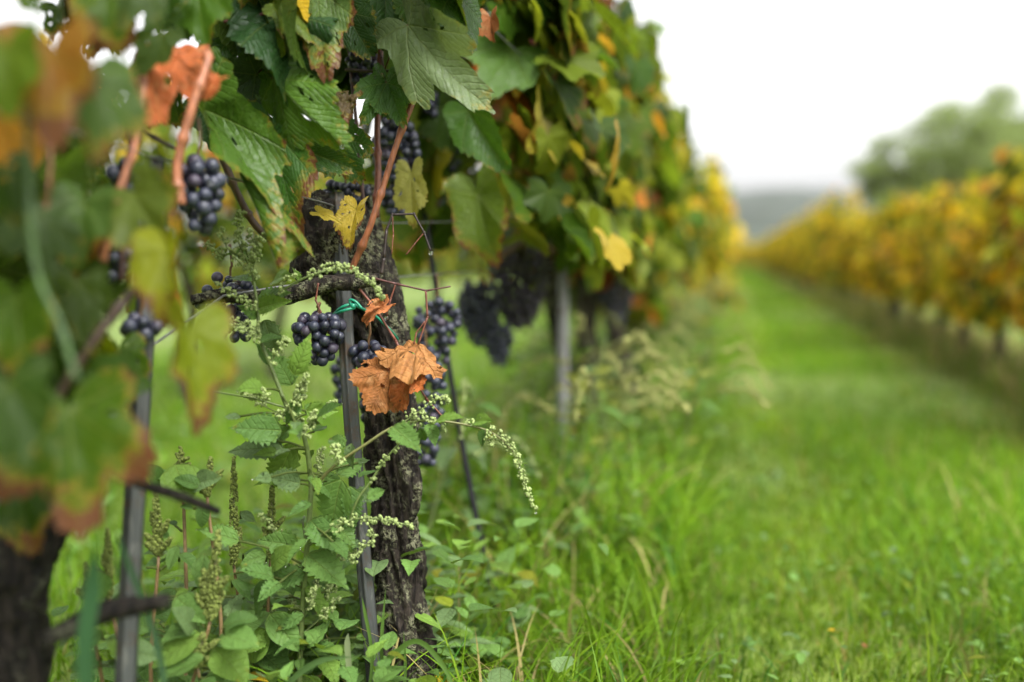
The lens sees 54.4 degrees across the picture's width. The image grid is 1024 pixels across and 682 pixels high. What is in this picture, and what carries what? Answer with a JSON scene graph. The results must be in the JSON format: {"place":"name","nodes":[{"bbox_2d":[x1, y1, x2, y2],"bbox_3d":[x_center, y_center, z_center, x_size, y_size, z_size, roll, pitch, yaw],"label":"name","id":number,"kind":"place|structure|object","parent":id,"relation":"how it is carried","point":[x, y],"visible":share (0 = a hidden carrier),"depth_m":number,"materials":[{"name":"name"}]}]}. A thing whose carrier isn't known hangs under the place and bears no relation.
{"place":"outdoors","nodes":[
{"label":"outdoors","id":0,"kind":"place"},
{"bbox_2d":[77,546,100,681],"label":"grass blade","id":1,"kind":"object","parent":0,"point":[87,622],"depth_m":0.70,"materials":[{"name":"plant"}]},
{"bbox_2d":[177,118,226,235],"bbox_3d":[-0.280,-0.147,0.892,0.046,0.104,0.042,1,5,13],"label":"grape cluster","id":2,"kind":"object","parent":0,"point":[205,199],"visible":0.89,"depth_m":0.88,"materials":[{"name":"food"}]},
{"bbox_2d":[0,0,1023,215],"label":"sky","id":3,"kind":"structure","parent":0,"point":[783,93],"materials":[{"name":"white"}]},
{"bbox_2d":[488,230,549,329],"bbox_3d":[0.013,-0.117,1.906,0.120,0.192,0.102,1,5,13],"label":"grape cluster","id":4,"kind":"object","parent":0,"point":[526,296],"visible":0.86,"depth_m":1.88,"materials":[{"name":"food"}]},
{"bbox_2d":[178,206,875,256],"bbox_3d":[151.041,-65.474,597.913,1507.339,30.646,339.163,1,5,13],"label":"wooded hill","id":5,"kind":"structure","parent":0,"point":[760,223],"depth_m":512.87,"materials":[{"name":"grey plant"}]},
{"bbox_2d":[187,188,878,220],"bbox_3d":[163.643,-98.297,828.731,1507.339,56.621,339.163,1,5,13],"label":"hill","id":6,"kind":"structure","parent":0,"point":[787,197],"depth_m":747.35,"materials":[{"name":"grey plant"}]},
{"bbox_2d":[48,257,1023,681],"bbox_3d":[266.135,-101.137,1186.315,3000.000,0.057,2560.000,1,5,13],"label":"ground","id":7,"kind":"structure","parent":0,"point":[416,297],"depth_m":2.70,"materials":[{"name":"green plant"}]},
{"bbox_2d":[59,527,156,681],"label":"pigweed","id":8,"kind":"object","parent":7,"relation":"on","point":[146,653],"visible":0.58,"depth_m":0.94,"materials":[{"name":"green plant"}]},
{"bbox_2d":[46,37,175,319],"bbox_3d":[-1.386,-0.272,2.959,0.504,1.216,0.956,1,5,13],"label":"grapevine","id":9,"kind":"object","parent":7,"relation":"on","point":[118,154],"visible":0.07,"depth_m":3.12,"materials":[{"name":"green plant"}]},
{"bbox_2d":[0,0,239,681],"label":"grapevine","id":10,"kind":"object","parent":7,"relation":"on","point":[66,450],"visible":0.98,"depth_m":0.71,"materials":[{"name":"green plant"}]},
{"bbox_2d":[90,185,130,282],"bbox_3d":[-0.344,-0.092,0.861,0.039,0.085,0.038,1,5,13],"label":"grape cluster","id":11,"kind":"object","parent":10,"relation":"hanging from","point":[113,259],"visible":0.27,"depth_m":0.85,"materials":[{"name":"food"}]},
{"bbox_2d":[115,529,166,681],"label":"grass blade","id":12,"kind":"object","parent":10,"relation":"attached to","point":[148,616],"depth_m":0.78,"materials":[{"name":"plant"}]},
{"bbox_2d":[134,43,228,129],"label":"dead leaf","id":13,"kind":"object","parent":10,"relation":"attached to","point":[182,68],"visible":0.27,"depth_m":0.86,"materials":[{"name":"plant"}]},
{"bbox_2d":[114,156,163,681],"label":"trellis post","id":14,"kind":"object","parent":7,"relation":"on","point":[126,657],"visible":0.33,"depth_m":0.87,"materials":[{"name":"metal"}]},
{"bbox_2d":[119,300,162,346],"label":"grape cluster","id":15,"kind":"object","parent":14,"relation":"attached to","point":[137,322],"visible":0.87,"depth_m":0.87,"materials":[{"name":"food"}]},
{"bbox_2d":[139,446,227,681],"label":"pigweed","id":16,"kind":"object","parent":7,"relation":"on","point":[180,474],"visible":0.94,"depth_m":1.02,"materials":[{"name":"green plant"}]},
{"bbox_2d":[105,81,274,403],"bbox_3d":[-1.235,-0.349,3.748,0.504,1.242,0.971,1,5,13],"label":"grapevine","id":17,"kind":"object","parent":7,"relation":"on","point":[197,269],"visible":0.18,"depth_m":3.74,"materials":[{"name":"green plant"}]},
{"bbox_2d":[151,529,258,681],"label":"pigweed","id":18,"kind":"object","parent":7,"relation":"on","point":[184,639],"visible":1,"depth_m":0.97,"materials":[{"name":"green plant"}]},
{"bbox_2d":[213,456,309,681],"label":"pigweed","id":19,"kind":"object","parent":7,"relation":"on","point":[267,623],"visible":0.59,"depth_m":1.06,"materials":[{"name":"green plant"}]},
{"bbox_2d":[200,163,326,379],"bbox_3d":[-1.072,-0.388,4.530,0.526,1.184,0.914,1,5,13],"label":"grapevine","id":20,"kind":"object","parent":7,"relation":"on","point":[279,316],"visible":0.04,"depth_m":4.35,"materials":[{"name":"green plant"}]},
{"bbox_2d":[290,148,395,261],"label":"grapevine","id":21,"kind":"object","parent":7,"relation":"on","point":[338,178],"visible":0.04,"depth_m":5.16,"materials":[{"name":"plant"}]},
{"bbox_2d":[329,191,379,681],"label":"trellis post","id":22,"kind":"object","parent":7,"relation":"on","point":[365,579],"visible":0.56,"depth_m":1.12,"materials":[{"name":"metal"}]},
{"bbox_2d":[0,114,517,223],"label":"trellis wire","id":23,"kind":"object","parent":22,"relation":"attached to","point":[79,133],"visible":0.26,"depth_m":0.88,"materials":[{"name":"metal"}]},
{"bbox_2d":[105,125,141,227],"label":"grape cluster","id":24,"kind":"object","parent":23,"relation":"hanging from","point":[113,173],"visible":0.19,"depth_m":0.85,"materials":[{"name":"food"}]},
{"bbox_2d":[333,298,398,340],"bbox_3d":[-0.156,-0.023,1.124,0.091,0.053,0.044,-4,6,-38],"label":"vine tie","id":25,"kind":"object","parent":22,"relation":"attached to","point":[353,306],"visible":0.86,"depth_m":1.09,"materials":[{"name":"green plastic"}]},
{"bbox_2d":[196,209,537,681],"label":"goosefoot weed","id":26,"kind":"object","parent":7,"relation":"on","point":[340,504],"visible":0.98,"depth_m":1.04,"materials":[{"name":"green plant"}]},
{"bbox_2d":[111,0,629,681],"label":"grapevine","id":27,"kind":"object","parent":7,"relation":"on","point":[283,66],"visible":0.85,"depth_m":1.09,"materials":[{"name":"green plant"}]},
{"bbox_2d":[194,244,257,342],"bbox_3d":[-0.318,-0.051,1.121,0.070,0.115,0.063,1,5,13],"label":"grape cluster","id":28,"kind":"object","parent":27,"relation":"hanging from","point":[237,335],"visible":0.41,"depth_m":1.11,"materials":[{"name":"food"}]},
{"bbox_2d":[291,302,346,366],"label":"grape cluster","id":29,"kind":"object","parent":27,"relation":"hanging from","point":[325,348],"visible":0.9,"depth_m":1.09,"materials":[{"name":"food"}]},
{"bbox_2d":[330,356,341,405],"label":"grape cluster","id":30,"kind":"object","parent":27,"relation":"hanging from","point":[336,378],"visible":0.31,"depth_m":1.39,"materials":[{"name":"food"}]},
{"bbox_2d":[323,179,371,203],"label":"grape cluster","id":31,"kind":"object","parent":27,"relation":"attached to","point":[346,188],"visible":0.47,"depth_m":1.21,"materials":[{"name":"food"}]},
{"bbox_2d":[345,52,377,85],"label":"grape cluster","id":32,"kind":"object","parent":27,"relation":"hanging from","point":[352,59],"visible":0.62,"depth_m":1.20,"materials":[{"name":"food"}]},
{"bbox_2d":[348,322,385,367],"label":"grape cluster","id":33,"kind":"object","parent":27,"relation":"attached to","point":[360,351],"visible":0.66,"depth_m":1.11,"materials":[{"name":"food"}]},
{"bbox_2d":[348,357,400,414],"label":"dead leaf","id":34,"kind":"object","parent":27,"relation":"attached to","point":[367,383],"visible":0.77,"depth_m":1.07,"materials":[{"name":"plant"}]},
{"bbox_2d":[361,294,395,326],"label":"dead leaf","id":35,"kind":"object","parent":27,"relation":"attached to","point":[378,306],"visible":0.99,"depth_m":1.08,"materials":[{"name":"plant"}]},
{"bbox_2d":[370,117,421,217],"bbox_3d":[-0.157,-0.249,1.344,0.068,0.166,0.061,1,5,13],"label":"grape cluster","id":36,"kind":"object","parent":27,"relation":"hanging from","point":[409,139],"visible":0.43,"depth_m":1.33,"materials":[{"name":"food"}]},
{"bbox_2d":[380,368,426,412],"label":"dead leaf","id":37,"kind":"object","parent":27,"relation":"attached to","point":[398,391],"visible":0.45,"depth_m":1.08,"materials":[{"name":"plant"}]},
{"bbox_2d":[375,340,446,384],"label":"dead leaf","id":38,"kind":"object","parent":27,"relation":"attached to","point":[408,368],"visible":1,"depth_m":1.08,"materials":[{"name":"plant"}]},
{"bbox_2d":[423,91,440,117],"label":"grape cluster","id":39,"kind":"object","parent":27,"relation":"attached to","point":[432,111],"visible":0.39,"depth_m":1.50,"materials":[{"name":"food"}]},
{"bbox_2d":[417,329,447,467],"bbox_3d":[-0.119,0.080,1.365,0.060,0.193,0.053,1,5,13],"label":"grape cluster","id":40,"kind":"object","parent":27,"relation":"hanging from","point":[428,460],"visible":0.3,"depth_m":1.36,"materials":[{"name":"plant"}]},
{"bbox_2d":[344,159,445,287],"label":"grapevine","id":41,"kind":"object","parent":7,"relation":"on","point":[407,270],"visible":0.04,"depth_m":6.18,"materials":[{"name":"plant"}]},
{"bbox_2d":[359,377,502,519],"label":"goosefoot weed","id":42,"kind":"object","parent":7,"relation":"on","point":[447,442],"visible":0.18,"depth_m":1.99,"materials":[{"name":"green plant"}]},
{"bbox_2d":[400,180,475,338],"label":"grapevine","id":43,"kind":"object","parent":7,"relation":"on","point":[449,264],"visible":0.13,"depth_m":6.87,"materials":[{"name":"plant"}]},
{"bbox_2d":[421,209,498,627],"bbox_3d":[-0.082,0.125,1.562,0.022,0.667,0.189,-5,7,-44],"label":"black stake","id":44,"kind":"object","parent":7,"relation":"on","point":[462,446],"visible":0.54,"depth_m":1.55,"materials":[{"name":"metal"}]},
{"bbox_2d":[430,238,499,289],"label":"grapevine","id":45,"kind":"object","parent":7,"relation":"on","point":[484,275],"visible":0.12,"depth_m":7.54,"materials":[{"name":"plant"}]},
{"bbox_2d":[420,378,542,579],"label":"goosefoot weed","id":46,"kind":"object","parent":7,"relation":"on","point":[444,457],"visible":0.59,"depth_m":1.63,"materials":[{"name":"green plant"}]},
{"bbox_2d":[363,0,657,461],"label":"grapevine","id":47,"kind":"object","parent":7,"relation":"on","point":[582,93],"visible":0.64,"depth_m":1.62,"materials":[{"name":"green plant"}]},
{"bbox_2d":[470,334,599,472],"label":"goosefoot weed","id":48,"kind":"object","parent":7,"relation":"on","point":[523,390],"visible":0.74,"depth_m":2.25,"materials":[{"name":"green plant"}]},
{"bbox_2d":[51,300,1023,681],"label":"undergrowth","id":49,"kind":"object","parent":7,"relation":"on","point":[383,668],"visible":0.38,"depth_m":1.37,"materials":[{"name":"green plant"}]},
{"bbox_2d":[288,656,350,681],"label":"grass blade","id":50,"kind":"object","parent":49,"relation":"on","point":[303,670],"depth_m":0.98,"materials":[{"name":"plant"}]},
{"bbox_2d":[344,634,351,681],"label":"grass blade","id":51,"kind":"object","parent":49,"relation":"on","point":[347,651],"depth_m":1.02,"materials":[{"name":"plant"}]},
{"bbox_2d":[362,599,373,681],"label":"grass blade","id":52,"kind":"object","parent":49,"relation":"on","point":[370,642],"depth_m":1.05,"materials":[{"name":"plant"}]},
{"bbox_2d":[387,639,452,681],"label":"grass blade","id":53,"kind":"object","parent":49,"relation":"on","point":[429,649],"depth_m":1.02,"materials":[{"name":"plant"}]},
{"bbox_2d":[510,306,574,412],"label":"goosefoot weed","id":54,"kind":"object","parent":7,"relation":"on","point":[525,328],"visible":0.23,"depth_m":3.11,"materials":[{"name":"green plant"}]},
{"bbox_2d":[495,304,619,431],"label":"goosefoot weed","id":55,"kind":"object","parent":7,"relation":"on","point":[545,349],"visible":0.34,"depth_m":2.80,"materials":[{"name":"green plant"}]},
{"bbox_2d":[557,267,568,487],"bbox_3d":[0.117,-0.062,2.285,0.027,0.859,0.123,0,5,2],"label":"trellis post","id":56,"kind":"object","parent":7,"relation":"on","point":[562,320],"visible":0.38,"depth_m":2.28,"materials":[{"name":"metal"}]},
{"bbox_2d":[155,265,554,344],"bbox_3d":[3.749,-1.514,18.835,0.168,0.162,37.482,1,5,13],"label":"trellis wire","id":57,"kind":"object","parent":56,"relation":"attached to","point":[189,319],"visible":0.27,"depth_m":1.32,"materials":[{"name":"metal"}]},
{"bbox_2d":[412,274,461,364],"bbox_3d":[-0.107,-0.030,1.424,0.072,0.132,0.060,1,5,13],"label":"grape cluster","id":58,"kind":"object","parent":57,"relation":"hanging from","point":[441,328],"visible":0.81,"depth_m":1.41,"materials":[{"name":"plant"}]},
{"bbox_2d":[456,263,501,347],"bbox_3d":[-0.060,-0.067,1.854,0.086,0.158,0.076,1,5,13],"label":"grape cluster","id":59,"kind":"object","parent":57,"relation":"hanging from","point":[478,308],"visible":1,"depth_m":1.84,"materials":[{"name":"plant"}]},
{"bbox_2d":[484,311,513,366],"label":"grape cluster","id":60,"kind":"object","parent":57,"relation":"hanging from","point":[498,349],"visible":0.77,"depth_m":1.87,"materials":[{"name":"food"}]},
{"bbox_2d":[521,273,631,392],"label":"goosefoot weed","id":61,"kind":"object","parent":7,"relation":"on","point":[569,334],"visible":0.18,"depth_m":3.24,"materials":[{"name":"green plant"}]},
{"bbox_2d":[478,6,679,451],"bbox_3d":[0.201,-0.286,2.662,0.474,1.303,0.989,1,5,13],"label":"grapevine","id":62,"kind":"object","parent":7,"relation":"on","point":[638,270],"visible":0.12,"depth_m":2.45,"materials":[{"name":"green plant"}]},
{"bbox_2d":[573,268,624,290],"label":"dead leaf","id":63,"kind":"object","parent":62,"relation":"attached to","point":[608,275],"visible":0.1,"depth_m":2.46,"materials":[{"name":"plant"}]},
{"bbox_2d":[600,275,632,325],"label":"grape cluster","id":64,"kind":"object","parent":62,"relation":"attached to","point":[614,292],"visible":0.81,"depth_m":2.62,"materials":[{"name":"food"}]},
{"bbox_2d":[530,325,635,438],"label":"goosefoot weed","id":65,"kind":"object","parent":7,"relation":"on","point":[600,336],"visible":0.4,"depth_m":2.79,"materials":[{"name":"green plant"}]},
{"bbox_2d":[489,330,690,535],"bbox_3d":[0.159,0.196,1.831,0.363,0.418,0.237,-3,6,-30],"label":"goosefoot weed","id":66,"kind":"object","parent":7,"relation":"on","point":[581,382],"visible":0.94,"depth_m":1.83,"materials":[{"name":"green plant"}]},
{"bbox_2d":[521,313,671,510],"bbox_3d":[0.166,0.167,2.045,0.313,0.439,0.257,2,5,27],"label":"goosefoot weed","id":67,"kind":"object","parent":7,"relation":"on","point":[599,393],"visible":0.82,"depth_m":2.04,"materials":[{"name":"green plant"}]},
{"bbox_2d":[443,238,763,270],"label":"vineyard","id":68,"kind":"object","parent":7,"relation":"on","point":[758,246],"visible":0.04,"depth_m":42.00,"materials":[{"name":"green plant"}]},
{"bbox_2d":[532,78,691,391],"bbox_3d":[0.395,-0.399,3.735,0.534,1.356,1.035,1,5,13],"label":"grapevine","id":69,"kind":"object","parent":7,"relation":"on","point":[648,302],"visible":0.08,"depth_m":3.42,"materials":[{"name":"green plant"}]},
{"bbox_2d":[579,353,687,460],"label":"goosefoot weed","id":70,"kind":"object","parent":7,"relation":"on","point":[631,379],"visible":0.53,"depth_m":2.40,"materials":[{"name":"green plant"}]},
{"bbox_2d":[580,311,698,457],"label":"goosefoot weed","id":71,"kind":"object","parent":7,"relation":"on","point":[645,409],"visible":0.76,"depth_m":2.42,"materials":[{"name":"green plant"}]},
{"bbox_2d":[575,5,704,424],"bbox_3d":[0.333,-0.311,2.999,0.488,1.304,0.999,1,5,13],"label":"grapevine","id":72,"kind":"object","parent":7,"relation":"on","point":[671,255],"visible":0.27,"depth_m":2.70,"materials":[{"name":"green plant"}]},
{"bbox_2d":[597,148,696,354],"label":"grapevine","id":73,"kind":"object","parent":7,"relation":"on","point":[678,287],"visible":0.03,"depth_m":4.39,"materials":[{"name":"green plant"}]},
{"bbox_2d":[624,305,685,392],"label":"goosefoot weed","id":74,"kind":"object","parent":7,"relation":"on","point":[648,327],"visible":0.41,"depth_m":3.62,"materials":[{"name":"green plant"}]},
{"bbox_2d":[647,166,702,346],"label":"grapevine","id":75,"kind":"object","parent":7,"relation":"on","point":[696,173],"visible":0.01,"depth_m":5.04,"materials":[{"name":"plant"}]},
{"bbox_2d":[650,308,710,375],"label":"goosefoot weed","id":76,"kind":"object","parent":7,"relation":"on","point":[686,332],"visible":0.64,"depth_m":4.13,"materials":[{"name":"green plant"}]},
{"bbox_2d":[647,293,724,375],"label":"goosefoot weed","id":77,"kind":"object","parent":7,"relation":"on","point":[690,326],"visible":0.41,"depth_m":4.41,"materials":[{"name":"green plant"}]},
{"bbox_2d":[662,130,715,340],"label":"grapevine","id":78,"kind":"object","parent":7,"relation":"on","point":[697,201],"visible":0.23,"depth_m":5.57,"materials":[{"name":"yellow plant"}]},
{"bbox_2d":[671,186,710,323],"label":"grapevine","id":79,"kind":"object","parent":7,"relation":"on","point":[707,225],"visible":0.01,"depth_m":6.43,"materials":[{"name":"plant"}]},
{"bbox_2d":[614,343,772,513],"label":"goosefoot weed","id":80,"kind":"object","parent":7,"relation":"on","point":[687,379],"visible":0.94,"depth_m":2.13,"materials":[{"name":"green plant"}]},
{"bbox_2d":[676,289,730,363],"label":"goosefoot weed","id":81,"kind":"object","parent":7,"relation":"on","point":[699,307],"visible":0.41,"depth_m":4.78,"materials":[{"name":"green plant"}]},
{"bbox_2d":[656,271,751,387],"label":"goosefoot weed","id":82,"kind":"object","parent":7,"relation":"on","point":[698,294],"visible":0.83,"depth_m":3.89,"materials":[{"name":"green plant"}]},
{"bbox_2d":[675,154,744,313],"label":"grapevine","id":83,"kind":"object","parent":7,"relation":"on","point":[720,205],"visible":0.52,"depth_m":6.86,"materials":[{"name":"yellow plant"}]},
{"bbox_2d":[664,295,755,411],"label":"goosefoot weed","id":84,"kind":"object","parent":7,"relation":"on","point":[705,323],"visible":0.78,"depth_m":3.56,"materials":[{"name":"green plant"}]},
{"bbox_2d":[698,152,743,316],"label":"grapevine","id":85,"kind":"object","parent":7,"relation":"on","point":[737,234],"visible":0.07,"depth_m":7.60,"materials":[{"name":"yellow plant"}]},
{"bbox_2d":[735,240,763,266],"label":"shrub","id":86,"kind":"object","parent":7,"relation":"on","point":[747,254],"visible":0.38,"depth_m":50.09,"materials":[{"name":"yellow plant"}]},
{"bbox_2d":[785,213,813,286],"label":"grapevine","id":87,"kind":"object","parent":7,"relation":"on","point":[794,246],"visible":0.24,"depth_m":17.89,"materials":[{"name":"plant"}]},
{"bbox_2d":[791,215,822,287],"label":"grapevine","id":88,"kind":"object","parent":7,"relation":"on","point":[798,246],"visible":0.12,"depth_m":17.30,"materials":[{"name":"plant"}]},
{"bbox_2d":[795,204,820,288],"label":"grapevine","id":89,"kind":"object","parent":7,"relation":"on","point":[805,247],"visible":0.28,"depth_m":15.02,"materials":[{"name":"plant"}]},
{"bbox_2d":[799,202,841,288],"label":"grapevine","id":90,"kind":"object","parent":7,"relation":"on","point":[809,260],"visible":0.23,"depth_m":14.08,"materials":[{"name":"plant"}]},
{"bbox_2d":[805,195,851,290],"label":"grapevine","id":91,"kind":"object","parent":7,"relation":"on","point":[844,206],"visible":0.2,"depth_m":13.33,"materials":[{"name":"plant"}]},
{"bbox_2d":[817,217,849,294],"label":"grapevine","id":92,"kind":"object","parent":7,"relation":"on","point":[836,224],"visible":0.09,"depth_m":11.53,"materials":[{"name":"plant"}]},
{"bbox_2d":[815,187,865,294],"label":"grapevine","id":93,"kind":"object","parent":7,"relation":"on","point":[825,224],"visible":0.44,"depth_m":11.75,"materials":[{"name":"plant"}]},
{"bbox_2d":[824,215,868,302],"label":"grapevine","id":94,"kind":"object","parent":7,"relation":"on","point":[836,240],"visible":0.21,"depth_m":10.66,"materials":[{"name":"plant"}]},
{"bbox_2d":[830,209,876,308],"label":"grapevine","id":95,"kind":"object","parent":7,"relation":"on","point":[843,263],"visible":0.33,"depth_m":9.84,"materials":[{"name":"yellow plant"}]},
{"bbox_2d":[844,213,877,313],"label":"grapevine","id":96,"kind":"object","parent":7,"relation":"on","point":[857,245],"visible":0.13,"depth_m":9.26,"materials":[{"name":"plant"}]},
{"bbox_2d":[849,203,912,315],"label":"grapevine","id":97,"kind":"object","parent":7,"relation":"on","point":[860,268],"visible":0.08,"depth_m":8.40,"materials":[{"name":"plant"}]},
{"bbox_2d":[855,192,923,323],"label":"grapevine","id":98,"kind":"object","parent":7,"relation":"on","point":[870,281],"visible":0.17,"depth_m":7.62,"materials":[{"name":"plant"}]},
{"bbox_2d":[865,191,924,328],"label":"grapevine","id":99,"kind":"object","parent":7,"relation":"on","point":[894,228],"visible":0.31,"depth_m":7.04,"materials":[{"name":"yellow plant"}]},
{"bbox_2d":[891,182,970,337],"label":"grapevine","id":100,"kind":"object","parent":7,"relation":"on","point":[911,264],"visible":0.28,"depth_m":6.07,"materials":[{"name":"plant"}]},
{"bbox_2d":[845,80,1023,222],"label":"leafy tree","id":101,"kind":"object","parent":7,"relation":"on","point":[919,175],"visible":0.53,"depth_m":23.01,"materials":[{"name":"green plant"}]},
{"bbox_2d":[903,184,1013,351],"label":"grapevine","id":102,"kind":"object","parent":7,"relation":"on","point":[938,227],"visible":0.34,"depth_m":5.60,"materials":[{"name":"yellow plant"}]},
{"bbox_2d":[931,167,1012,373],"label":"grapevine","id":103,"kind":"object","parent":7,"relation":"on","point":[962,237],"visible":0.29,"depth_m":4.78,"materials":[{"name":"yellow plant"}]},
{"bbox_2d":[945,96,1023,203],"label":"leafy tree","id":104,"kind":"object","parent":7,"relation":"on","point":[1018,118],"visible":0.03,"depth_m":26.31,"materials":[{"name":"green plant"}]},
{"bbox_2d":[963,146,1023,332],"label":"grapevine","id":105,"kind":"object","parent":7,"relation":"on","point":[998,284],"visible":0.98,"depth_m":4.14,"materials":[{"name":"plant"}]},
{"bbox_2d":[1013,189,1023,324],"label":"grapevine","id":106,"kind":"object","parent":7,"relation":"on","point":[1018,319],"visible":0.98,"depth_m":3.59,"materials":[{"name":"yellow plant"}]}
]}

